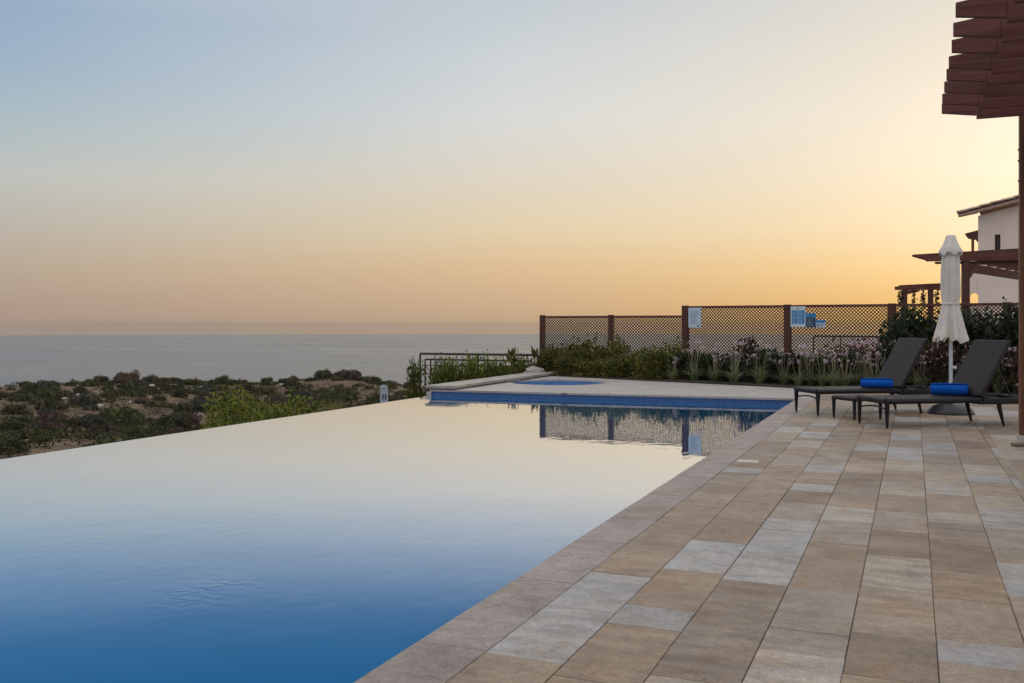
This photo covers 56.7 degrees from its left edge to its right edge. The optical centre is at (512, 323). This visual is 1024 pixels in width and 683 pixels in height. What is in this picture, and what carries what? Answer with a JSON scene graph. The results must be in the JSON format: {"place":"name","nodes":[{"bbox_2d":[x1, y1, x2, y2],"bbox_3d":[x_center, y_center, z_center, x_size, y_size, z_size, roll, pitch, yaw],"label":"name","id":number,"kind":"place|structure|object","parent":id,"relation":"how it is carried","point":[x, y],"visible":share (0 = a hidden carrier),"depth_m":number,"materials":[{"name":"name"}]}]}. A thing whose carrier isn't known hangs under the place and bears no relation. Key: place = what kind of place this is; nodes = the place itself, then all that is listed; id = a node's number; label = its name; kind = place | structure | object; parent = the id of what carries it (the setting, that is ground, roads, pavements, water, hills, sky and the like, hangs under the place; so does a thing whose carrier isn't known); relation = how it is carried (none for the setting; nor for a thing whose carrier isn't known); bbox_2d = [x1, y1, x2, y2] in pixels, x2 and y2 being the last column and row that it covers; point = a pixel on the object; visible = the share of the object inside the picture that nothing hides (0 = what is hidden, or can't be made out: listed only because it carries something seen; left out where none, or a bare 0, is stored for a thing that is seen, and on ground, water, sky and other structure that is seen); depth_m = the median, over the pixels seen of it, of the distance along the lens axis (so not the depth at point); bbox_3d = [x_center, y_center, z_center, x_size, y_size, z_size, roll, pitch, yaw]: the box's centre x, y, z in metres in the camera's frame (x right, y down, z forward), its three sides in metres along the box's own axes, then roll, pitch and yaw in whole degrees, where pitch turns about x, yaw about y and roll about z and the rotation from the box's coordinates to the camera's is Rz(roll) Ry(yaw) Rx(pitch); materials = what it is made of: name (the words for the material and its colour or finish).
{"place":"outdoors","nodes":[
{"label":"outdoors","id":0,"kind":"place"},
{"bbox_2d":[0,379,426,458],"bbox_3d":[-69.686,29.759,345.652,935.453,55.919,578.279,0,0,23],"label":"headland","id":1,"kind":"structure","parent":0,"point":[56,446],"depth_m":86.50,"materials":[{"name":"plant"}]},
{"bbox_2d":[0,434,30,454],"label":"scrub bush","id":2,"kind":"object","parent":1,"relation":"on","point":[14,441],"visible":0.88,"depth_m":36.70,"materials":[{"name":"plant"}]},
{"bbox_2d":[0,404,31,414],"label":"scrub bush","id":3,"kind":"object","parent":1,"relation":"on","point":[11,410],"visible":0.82,"depth_m":69.88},
{"bbox_2d":[0,415,32,431],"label":"scrub bush","id":4,"kind":"object","parent":1,"relation":"on","point":[17,423],"visible":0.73,"depth_m":49.83,"materials":[{"name":"plant"}]},
{"bbox_2d":[18,423,63,438],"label":"scrub bush","id":5,"kind":"object","parent":1,"relation":"on","point":[35,428],"visible":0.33,"depth_m":45.26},
{"bbox_2d":[33,397,59,409],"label":"scrub bush","id":6,"kind":"object","parent":1,"relation":"on","point":[44,403],"visible":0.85,"depth_m":78.29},
{"bbox_2d":[36,389,63,401],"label":"scrub bush","id":7,"kind":"object","parent":1,"relation":"on","point":[54,395],"visible":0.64,"depth_m":91.01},
{"bbox_2d":[38,410,66,421],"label":"scrub bush","id":8,"kind":"object","parent":1,"relation":"on","point":[56,416],"visible":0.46,"depth_m":60.41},
{"bbox_2d":[66,392,99,405],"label":"scrub bush","id":9,"kind":"object","parent":1,"relation":"on","point":[86,398],"visible":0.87,"depth_m":85.74,"materials":[{"name":"plant"}]},
{"bbox_2d":[79,414,107,427],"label":"scrub bush","id":10,"kind":"object","parent":1,"relation":"on","point":[88,420],"visible":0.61,"depth_m":54.51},
{"bbox_2d":[84,421,115,439],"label":"scrub bush","id":11,"kind":"object","parent":1,"relation":"on","point":[94,428],"visible":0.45,"depth_m":43.04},
{"bbox_2d":[96,416,131,425],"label":"scrub bush","id":12,"kind":"object","parent":1,"relation":"on","point":[114,420],"visible":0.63,"depth_m":54.29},
{"bbox_2d":[94,430,145,444],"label":"scrub bush","id":13,"kind":"object","parent":1,"relation":"on","point":[106,438],"visible":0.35,"depth_m":37.11,"materials":[{"name":"plant"}]},
{"bbox_2d":[104,403,147,424],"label":"scrub bush","id":14,"kind":"object","parent":1,"relation":"on","point":[135,417],"visible":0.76,"depth_m":56.14,"materials":[{"name":"plant"}]},
{"bbox_2d":[112,370,141,384],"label":"ridge bush","id":15,"kind":"object","parent":1,"relation":"on","point":[121,377],"visible":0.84,"depth_m":184.33,"materials":[{"name":"plant"}]},
{"bbox_2d":[137,422,168,436],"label":"scrub bush","id":16,"kind":"object","parent":1,"relation":"on","point":[147,427],"visible":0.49,"depth_m":46.59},
{"bbox_2d":[156,412,192,429],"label":"scrub bush","id":17,"kind":"object","parent":1,"relation":"on","point":[181,420],"visible":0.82,"depth_m":54.81,"materials":[{"name":"plant"}]},
{"bbox_2d":[171,401,194,414],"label":"scrub bush","id":18,"kind":"object","parent":1,"relation":"on","point":[184,407],"visible":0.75,"depth_m":79.37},
{"bbox_2d":[190,394,218,412],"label":"scrub bush","id":19,"kind":"object","parent":1,"relation":"on","point":[198,400],"visible":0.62,"depth_m":82.13,"materials":[{"name":"plant"}]},
{"bbox_2d":[0,375,421,458],"bbox_3d":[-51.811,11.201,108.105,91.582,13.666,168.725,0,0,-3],"label":"scrub","id":20,"kind":"object","parent":1,"relation":"on","point":[56,433],"visible":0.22,"depth_m":70.97,"materials":[{"name":"plant"}]},
{"bbox_2d":[55,385,402,416],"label":"dry grass","id":21,"kind":"structure","parent":1,"relation":"on","point":[346,403],"depth_m":91.02,"materials":[{"name":"plant"}]},
{"bbox_2d":[200,383,322,428],"bbox_3d":[-6.779,2.947,25.984,3.854,2.624,2.694,0,0,23],"label":"bright bush","id":22,"kind":"object","parent":1,"relation":"on","point":[236,408],"visible":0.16,"depth_m":26.01,"materials":[{"name":"green plant"}]},
{"bbox_2d":[268,398,346,419],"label":"bright bush","id":23,"kind":"object","parent":1,"relation":"on","point":[325,407],"visible":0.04,"depth_m":26.80,"materials":[{"name":"green plant"}]},
{"bbox_2d":[323,384,360,406],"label":"scrub bush","id":24,"kind":"object","parent":1,"relation":"on","point":[339,394],"visible":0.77,"depth_m":93.24,"materials":[{"name":"plant"}]},
{"bbox_2d":[339,369,362,380],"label":"ridge bush","id":25,"kind":"object","parent":1,"relation":"on","point":[356,375],"visible":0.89,"depth_m":176.17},
{"bbox_2d":[404,356,426,398],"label":"kerb shrub","id":26,"kind":"object","parent":1,"relation":"on","point":[413,376],"visible":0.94,"depth_m":23.48,"materials":[{"name":"green plant"}]},
{"bbox_2d":[424,365,445,395],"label":"kerb shrub","id":27,"kind":"object","parent":1,"relation":"on","point":[435,380],"visible":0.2,"depth_m":22.87,"materials":[{"name":"green plant"}]},
{"bbox_2d":[438,355,465,382],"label":"kerb shrub","id":28,"kind":"object","parent":1,"relation":"on","point":[449,372],"visible":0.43,"depth_m":22.52,"materials":[{"name":"green plant"}]},
{"bbox_2d":[462,353,485,380],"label":"kerb shrub","id":29,"kind":"object","parent":1,"relation":"on","point":[473,373],"visible":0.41,"depth_m":22.61,"materials":[{"name":"green plant"}]},
{"bbox_2d":[419,353,537,395],"bbox_3d":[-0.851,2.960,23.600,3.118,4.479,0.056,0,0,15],"label":"metal railing","id":30,"kind":"object","parent":1,"relation":"on","point":[482,354],"visible":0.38,"depth_m":23.66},
{"bbox_2d":[477,350,499,377],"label":"kerb shrub","id":31,"kind":"object","parent":1,"relation":"on","point":[484,364],"visible":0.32,"depth_m":23.19,"materials":[{"name":"green plant"}]},
{"bbox_2d":[485,355,510,376],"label":"kerb shrub","id":32,"kind":"object","parent":1,"relation":"on","point":[498,372],"visible":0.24,"depth_m":22.94,"materials":[{"name":"green plant"}]},
{"bbox_2d":[895,283,939,320],"bbox_3d":[18.372,0.970,41.750,2.372,5.460,5.169,0,0,28],"label":"pergola","id":33,"kind":"object","parent":1,"relation":"on","point":[913,289],"visible":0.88,"depth_m":40.00,"materials":[{"name":"brown wood"}]},
{"bbox_2d":[912,248,1018,320],"bbox_3d":[14.298,0.168,23.332,4.566,4.065,11.004,0,0,44],"label":"villa pergola","id":34,"kind":"object","parent":1,"relation":"on","point":[972,262],"visible":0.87,"depth_m":20.96,"materials":[{"name":"wood"}]},
{"bbox_2d":[956,195,1018,323],"bbox_3d":[21.408,-1.332,33.873,9.592,7.465,7.700,0,0,29],"label":"white villa","id":35,"kind":"object","parent":1,"relation":"on","point":[998,224],"visible":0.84,"depth_m":32.74,"materials":[{"name":"white painted plaster"},{"name":"terracotta tile"},{"name":"dark glass"}]},
{"bbox_2d":[0,396,785,682],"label":"pool water","id":36,"kind":"structure","parent":0,"point":[349,545],"depth_m":6.17,"materials":[{"name":"liquid"}]},
{"bbox_2d":[0,334,880,387],"bbox_3d":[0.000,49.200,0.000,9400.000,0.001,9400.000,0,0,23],"label":"sea","id":37,"kind":"structure","parent":0,"point":[254,358],"depth_m":1640.41,"materials":[{"name":"liquid"}]},
{"bbox_2d":[0,0,1018,334],"label":"sky","id":38,"kind":"structure","parent":0,"point":[168,167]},
{"bbox_2d":[429,391,793,404],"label":"pool wall","id":39,"kind":"structure","parent":0,"point":[651,399],"depth_m":16.23,"materials":[{"name":"blue tile"}]},
{"bbox_2d":[430,376,820,399],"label":"spa terrace","id":40,"kind":"structure","parent":0,"point":[618,387],"depth_m":17.35,"materials":[{"name":"stone"}]},
{"bbox_2d":[429,375,549,389],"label":"kerb wall","id":41,"kind":"structure","parent":40,"relation":"on","point":[483,384],"depth_m":18.39,"materials":[{"name":"grey stone"}]},
{"bbox_2d":[425,370,555,388],"bbox_3d":[0.011,1.146,20.442,0.560,0.048,6.929,0,0,23],"label":"kerb cap","id":42,"kind":"object","parent":41,"relation":"on","point":[467,383],"visible":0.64,"depth_m":18.90,"materials":[{"name":"stone"}]},
{"bbox_2d":[683,351,717,378],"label":"dark shrub","id":43,"kind":"object","parent":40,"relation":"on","point":[702,364],"visible":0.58,"depth_m":20.00,"materials":[{"name":"green plant"}]},
{"bbox_2d":[717,356,751,380],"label":"dark shrub","id":44,"kind":"object","parent":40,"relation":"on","point":[725,365],"visible":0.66,"depth_m":19.42,"materials":[{"name":"green plant"}]},
{"bbox_2d":[447,393,1023,682],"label":"pool deck","id":45,"kind":"structure","parent":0,"point":[663,599],"depth_m":4.53,"materials":[{"name":"stone"}]},
{"bbox_2d":[831,394,881,419],"bbox_3d":[4.386,1.058,12.080,0.460,0.285,0.450,0,0,-20],"label":"side table","id":46,"kind":"object","parent":45,"relation":"on","point":[853,398],"visible":0.64,"depth_m":11.97,"materials":[{"name":"grey metal"}]},
{"bbox_2d":[794,338,930,415],"bbox_3d":[4.893,0.698,12.918,1.995,1.010,0.644,0,0,-11],"label":"sun lounger","id":47,"kind":"object","parent":45,"relation":"on","point":[901,361],"visible":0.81,"depth_m":12.79,"materials":[{"name":"grey wicker"}]},
{"bbox_2d":[860,378,892,387],"bbox_3d":[4.885,0.792,12.724,0.403,0.133,0.131,0,0,14],"label":"rolled towel","id":48,"kind":"object","parent":47,"relation":"on","point":[876,382],"visible":1,"depth_m":12.68,"materials":[{"name":"fabric"}]},
{"bbox_2d":[857,340,1018,428],"bbox_3d":[5.193,0.698,11.363,1.995,1.010,0.644,0,0,-11],"label":"sun lounger","id":49,"kind":"object","parent":45,"relation":"on","point":[980,364],"visible":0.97,"depth_m":11.25,"materials":[{"name":"grey wicker"}]},
{"bbox_2d":[930,383,968,395],"bbox_3d":[5.250,0.784,11.404,0.408,0.147,0.146,0,0,20],"label":"rolled towel","id":50,"kind":"object","parent":49,"relation":"on","point":[955,389],"visible":1,"depth_m":11.36,"materials":[{"name":"fabric"}]},
{"bbox_2d":[927,235,974,415],"bbox_3d":[5.873,0.003,12.712,0.586,2.395,0.586,0,0,6],"label":"closed parasol","id":51,"kind":"object","parent":45,"relation":"on","point":[950,324],"visible":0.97,"depth_m":12.62,"materials":[{"name":"white fabric"}]},
{"bbox_2d":[942,0,1023,442],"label":"pergola","id":52,"kind":"object","parent":45,"relation":"on","point":[985,75],"visible":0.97,"depth_m":7.82,"materials":[{"name":"paint"}]},
{"bbox_2d":[492,365,1018,395],"bbox_3d":[6.232,1.436,21.147,17.429,0.528,9.595,0,0,23],"label":"planting bed","id":53,"kind":"object","parent":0,"point":[741,383],"visible":0.14,"depth_m":19.25,"materials":[{"name":"plant"}]},
{"bbox_2d":[503,349,525,374],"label":"kerb shrub","id":54,"kind":"object","parent":53,"relation":"on","point":[516,368],"visible":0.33,"depth_m":22.72,"materials":[{"name":"green plant"}]},
{"bbox_2d":[532,349,557,371],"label":"green shrub","id":55,"kind":"object","parent":53,"relation":"on","point":[540,359],"visible":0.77,"depth_m":22.41,"materials":[{"name":"green plant"}]},
{"bbox_2d":[540,339,566,369],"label":"green shrub","id":56,"kind":"object","parent":53,"relation":"on","point":[550,349],"visible":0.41,"depth_m":22.71,"materials":[{"name":"green plant"}]},
{"bbox_2d":[552,349,575,375],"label":"green shrub","id":57,"kind":"object","parent":53,"relation":"on","point":[562,362],"visible":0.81,"depth_m":21.86,"materials":[{"name":"green plant"}]},
{"bbox_2d":[561,346,591,374],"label":"green shrub","id":58,"kind":"object","parent":53,"relation":"on","point":[576,354],"visible":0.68,"depth_m":21.76,"materials":[{"name":"green plant"}]},
{"bbox_2d":[557,332,601,367],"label":"green shrub","id":59,"kind":"object","parent":53,"relation":"on","point":[586,342],"visible":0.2,"depth_m":22.42,"materials":[{"name":"green plant"}]},
{"bbox_2d":[572,355,601,376],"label":"green shrub","id":60,"kind":"object","parent":53,"relation":"on","point":[582,365],"visible":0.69,"depth_m":21.40,"materials":[{"name":"green plant"}]},
{"bbox_2d":[582,342,613,368],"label":"green shrub","id":61,"kind":"object","parent":53,"relation":"on","point":[598,352],"visible":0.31,"depth_m":21.90,"materials":[{"name":"green plant"}]},
{"bbox_2d":[586,353,611,376],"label":"green shrub","id":62,"kind":"object","parent":53,"relation":"on","point":[600,362],"visible":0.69,"depth_m":21.23,"materials":[{"name":"green plant"}]},
{"bbox_2d":[601,330,631,364],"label":"green shrub","id":63,"kind":"object","parent":53,"relation":"on","point":[618,348],"visible":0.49,"depth_m":21.93,"materials":[{"name":"green plant"}]},
{"bbox_2d":[602,355,637,377],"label":"green shrub","id":64,"kind":"object","parent":53,"relation":"on","point":[614,368],"visible":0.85,"depth_m":20.88,"materials":[{"name":"green plant"}]},
{"bbox_2d":[609,351,642,376],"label":"green shrub","id":65,"kind":"object","parent":53,"relation":"on","point":[630,361],"visible":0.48,"depth_m":21.06,"materials":[{"name":"green plant"}]},
{"bbox_2d":[629,353,669,379],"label":"green shrub","id":66,"kind":"object","parent":53,"relation":"on","point":[639,374],"visible":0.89,"depth_m":20.36,"materials":[{"name":"green plant"}]},
{"bbox_2d":[634,340,682,378],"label":"green shrub","id":67,"kind":"object","parent":53,"relation":"on","point":[661,356],"visible":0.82,"depth_m":20.33,"materials":[{"name":"green plant"}]},
{"bbox_2d":[655,335,690,372],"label":"green shrub","id":68,"kind":"object","parent":53,"relation":"on","point":[684,345],"visible":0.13,"depth_m":21.06,"materials":[{"name":"green plant"}]},
{"bbox_2d":[667,348,708,377],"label":"dark shrub","id":69,"kind":"object","parent":53,"relation":"on","point":[684,357],"visible":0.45,"depth_m":20.39,"materials":[{"name":"green plant"}]},
{"bbox_2d":[678,339,703,380],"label":"flowering clump","id":70,"kind":"object","parent":53,"relation":"on","point":[693,374],"visible":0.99,"depth_m":19.75,"materials":[{"name":"green plant"}]},
{"bbox_2d":[700,343,727,381],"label":"flowering clump","id":71,"kind":"object","parent":53,"relation":"on","point":[714,376],"visible":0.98,"depth_m":19.27,"materials":[{"name":"green plant"}]},
{"bbox_2d":[713,341,746,382],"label":"flowering clump","id":72,"kind":"object","parent":53,"relation":"on","point":[733,377],"visible":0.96,"depth_m":18.90,"materials":[{"name":"green plant"}]},
{"bbox_2d":[729,334,772,370],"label":"wine shrub","id":73,"kind":"object","parent":53,"relation":"on","point":[747,349],"visible":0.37,"depth_m":20.36,"materials":[{"name":"green plant"}]},
{"bbox_2d":[734,340,772,382],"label":"flowering clump","id":74,"kind":"object","parent":53,"relation":"on","point":[759,378],"visible":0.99,"depth_m":18.78,"materials":[{"name":"green plant"}]},
{"bbox_2d":[742,347,783,381],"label":"dark shrub","id":75,"kind":"object","parent":53,"relation":"on","point":[762,355],"visible":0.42,"depth_m":19.22,"materials":[{"name":"green plant"}]},
{"bbox_2d":[540,302,1018,369],"bbox_3d":[6.159,0.536,20.576,12.522,1.927,0.306,0,0,30],"label":"lattice fence","id":76,"kind":"object","parent":53,"relation":"on","point":[787,346],"visible":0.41,"depth_m":21.19,"materials":[{"name":"wood"}]},
{"bbox_2d":[688,308,700,327],"bbox_3d":[4.183,-0.144,21.759,0.306,0.456,0.019,0,0,31],"label":"notice board","id":77,"kind":"object","parent":76,"relation":"attached to","point":[694,317],"visible":1,"depth_m":21.76,"materials":[{"name":"paper"}]},
{"bbox_2d":[791,306,804,326],"bbox_3d":[6.181,-0.157,20.536,0.316,0.445,0.021,0,0,31],"label":"notice board","id":78,"kind":"object","parent":76,"relation":"attached to","point":[797,316],"visible":1,"depth_m":20.52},
{"bbox_2d":[767,348,796,384],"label":"flowering clump","id":79,"kind":"object","parent":53,"relation":"on","point":[783,380],"visible":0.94,"depth_m":18.30,"materials":[{"name":"green plant"}]},
{"bbox_2d":[762,347,806,382],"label":"dark shrub","id":80,"kind":"object","parent":53,"relation":"on","point":[777,356],"visible":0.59,"depth_m":18.70,"materials":[{"name":"green plant"}]},
{"bbox_2d":[787,351,811,385],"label":"flowering clump","id":81,"kind":"object","parent":53,"relation":"on","point":[798,381],"visible":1,"depth_m":18.02,"materials":[{"name":"green plant"}]},
{"bbox_2d":[790,344,822,384],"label":"flowering clump","id":82,"kind":"object","parent":53,"relation":"on","point":[810,374],"visible":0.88,"depth_m":18.15,"materials":[{"name":"green plant"}]},
{"bbox_2d":[806,350,831,385],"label":"flowering clump","id":83,"kind":"object","parent":53,"relation":"on","point":[821,382],"visible":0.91,"depth_m":17.96,"materials":[{"name":"green plant"}]},
{"bbox_2d":[797,353,841,383],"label":"dark shrub","id":84,"kind":"object","parent":53,"relation":"on","point":[816,363],"visible":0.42,"depth_m":18.43,"materials":[{"name":"green plant"}]},
{"bbox_2d":[816,341,849,385],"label":"flowering clump","id":85,"kind":"object","parent":53,"relation":"on","point":[833,381],"visible":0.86,"depth_m":17.76,"materials":[{"name":"green plant"}]},
{"bbox_2d":[660,361,1009,390],"bbox_3d":[6.190,1.008,19.056,7.677,0.508,2.001,0,0,32],"label":"ground cover","id":86,"kind":"object","parent":53,"relation":"on","point":[774,381],"visible":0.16,"depth_m":19.03,"materials":[{"name":"green plant"}]},
{"bbox_2d":[820,349,866,381],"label":"dark shrub","id":87,"kind":"object","parent":53,"relation":"on","point":[843,363],"visible":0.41,"depth_m":18.29,"materials":[{"name":"green plant"}]},
{"bbox_2d":[830,347,858,385],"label":"flowering clump","id":88,"kind":"object","parent":53,"relation":"on","point":[846,380],"visible":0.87,"depth_m":17.53,"materials":[{"name":"green plant"}]},
{"bbox_2d":[841,340,870,385],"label":"flowering clump","id":89,"kind":"object","parent":53,"relation":"on","point":[854,382],"visible":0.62,"depth_m":17.66,"materials":[{"name":"green plant"}]},
{"bbox_2d":[850,356,885,374],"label":"dark shrub","id":90,"kind":"object","parent":53,"relation":"on","point":[872,365],"visible":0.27,"depth_m":17.99,"materials":[{"name":"green plant"}]},
{"bbox_2d":[858,339,881,377],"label":"flowering clump","id":91,"kind":"object","parent":53,"relation":"on","point":[876,375],"visible":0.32,"depth_m":17.32,"materials":[{"name":"green plant"}]},
{"bbox_2d":[876,311,929,384],"bbox_3d":[7.324,0.496,17.718,1.129,1.465,0.849,0,0,-17],"label":"dark hedge shrub","id":92,"kind":"object","parent":53,"relation":"on","point":[901,331],"visible":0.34,"depth_m":17.64,"materials":[{"name":"green plant"}]},
{"bbox_2d":[883,300,938,378],"bbox_3d":[7.750,0.384,18.015,1.411,1.704,1.061,0,0,23],"label":"dark hedge shrub","id":93,"kind":"object","parent":53,"relation":"on","point":[912,322],"visible":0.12,"depth_m":17.97,"materials":[{"name":"green plant"}]},
{"bbox_2d":[907,355,930,385],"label":"flowering clump","id":94,"kind":"object","parent":53,"relation":"on","point":[918,381],"visible":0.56,"depth_m":16.98,"materials":[{"name":"green plant"}]},
{"bbox_2d":[913,340,955,382],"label":"flowering shrub","id":95,"kind":"object","parent":53,"relation":"on","point":[929,362],"visible":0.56,"depth_m":17.01,"materials":[{"name":"green plant"}]},
{"bbox_2d":[924,329,970,382],"bbox_3d":[7.848,0.657,16.922,0.940,1.159,0.867,0,0,23],"label":"flowering shrub","id":96,"kind":"object","parent":53,"relation":"on","point":[943,362],"visible":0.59,"depth_m":16.88,"materials":[{"name":"green plant"}]},
{"bbox_2d":[936,302,988,372],"bbox_3d":[8.234,0.408,17.405,0.955,1.652,1.340,0,0,-13],"label":"dark hedge shrub","id":97,"kind":"object","parent":53,"relation":"on","point":[972,332],"visible":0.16,"depth_m":17.09,"materials":[{"name":"green plant"}]},
{"bbox_2d":[965,310,1004,382],"bbox_3d":[8.604,0.464,17.192,0.849,1.533,1.270,0,0,-5],"label":"dark hedge shrub","id":98,"kind":"object","parent":53,"relation":"on","point":[994,321],"visible":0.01,"depth_m":17.25,"materials":[{"name":"green plant"}]},
{"bbox_2d":[980,297,1018,384],"bbox_3d":[8.701,0.368,16.577,1.411,1.738,1.061,0,0,-32],"label":"dark hedge shrub","id":99,"kind":"object","parent":53,"relation":"on","point":[1008,324],"visible":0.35,"depth_m":16.39,"materials":[{"name":"green plant"}]},
{"bbox_2d":[991,358,1015,392],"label":"flowering clump","id":100,"kind":"object","parent":53,"relation":"on","point":[996,388],"visible":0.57,"depth_m":16.18,"materials":[{"name":"green plant"}]},
{"bbox_2d":[998,337,1018,388],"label":"flowering shrub","id":101,"kind":"object","parent":53,"relation":"on","point":[1015,357],"visible":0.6,"depth_m":15.96,"materials":[{"name":"green plant"}]},
{"bbox_2d":[724,394,1023,682],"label":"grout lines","id":102,"kind":"object","parent":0,"point":[930,563],"depth_m":4.35,"materials":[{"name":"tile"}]},
{"bbox_2d":[354,399,814,682],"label":"pool coping","id":103,"kind":"object","parent":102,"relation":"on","point":[448,651],"visible":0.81,"depth_m":4.39,"materials":[{"name":"grey stone"}]},
{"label":"spa base","id":104,"kind":"structure","parent":0,"visible":0},
{"bbox_2d":[513,381,602,384],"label":"spa wall","id":105,"kind":"structure","parent":104,"relation":"on","point":[557,382],"depth_m":20.48,"materials":[{"name":"blue tile"}]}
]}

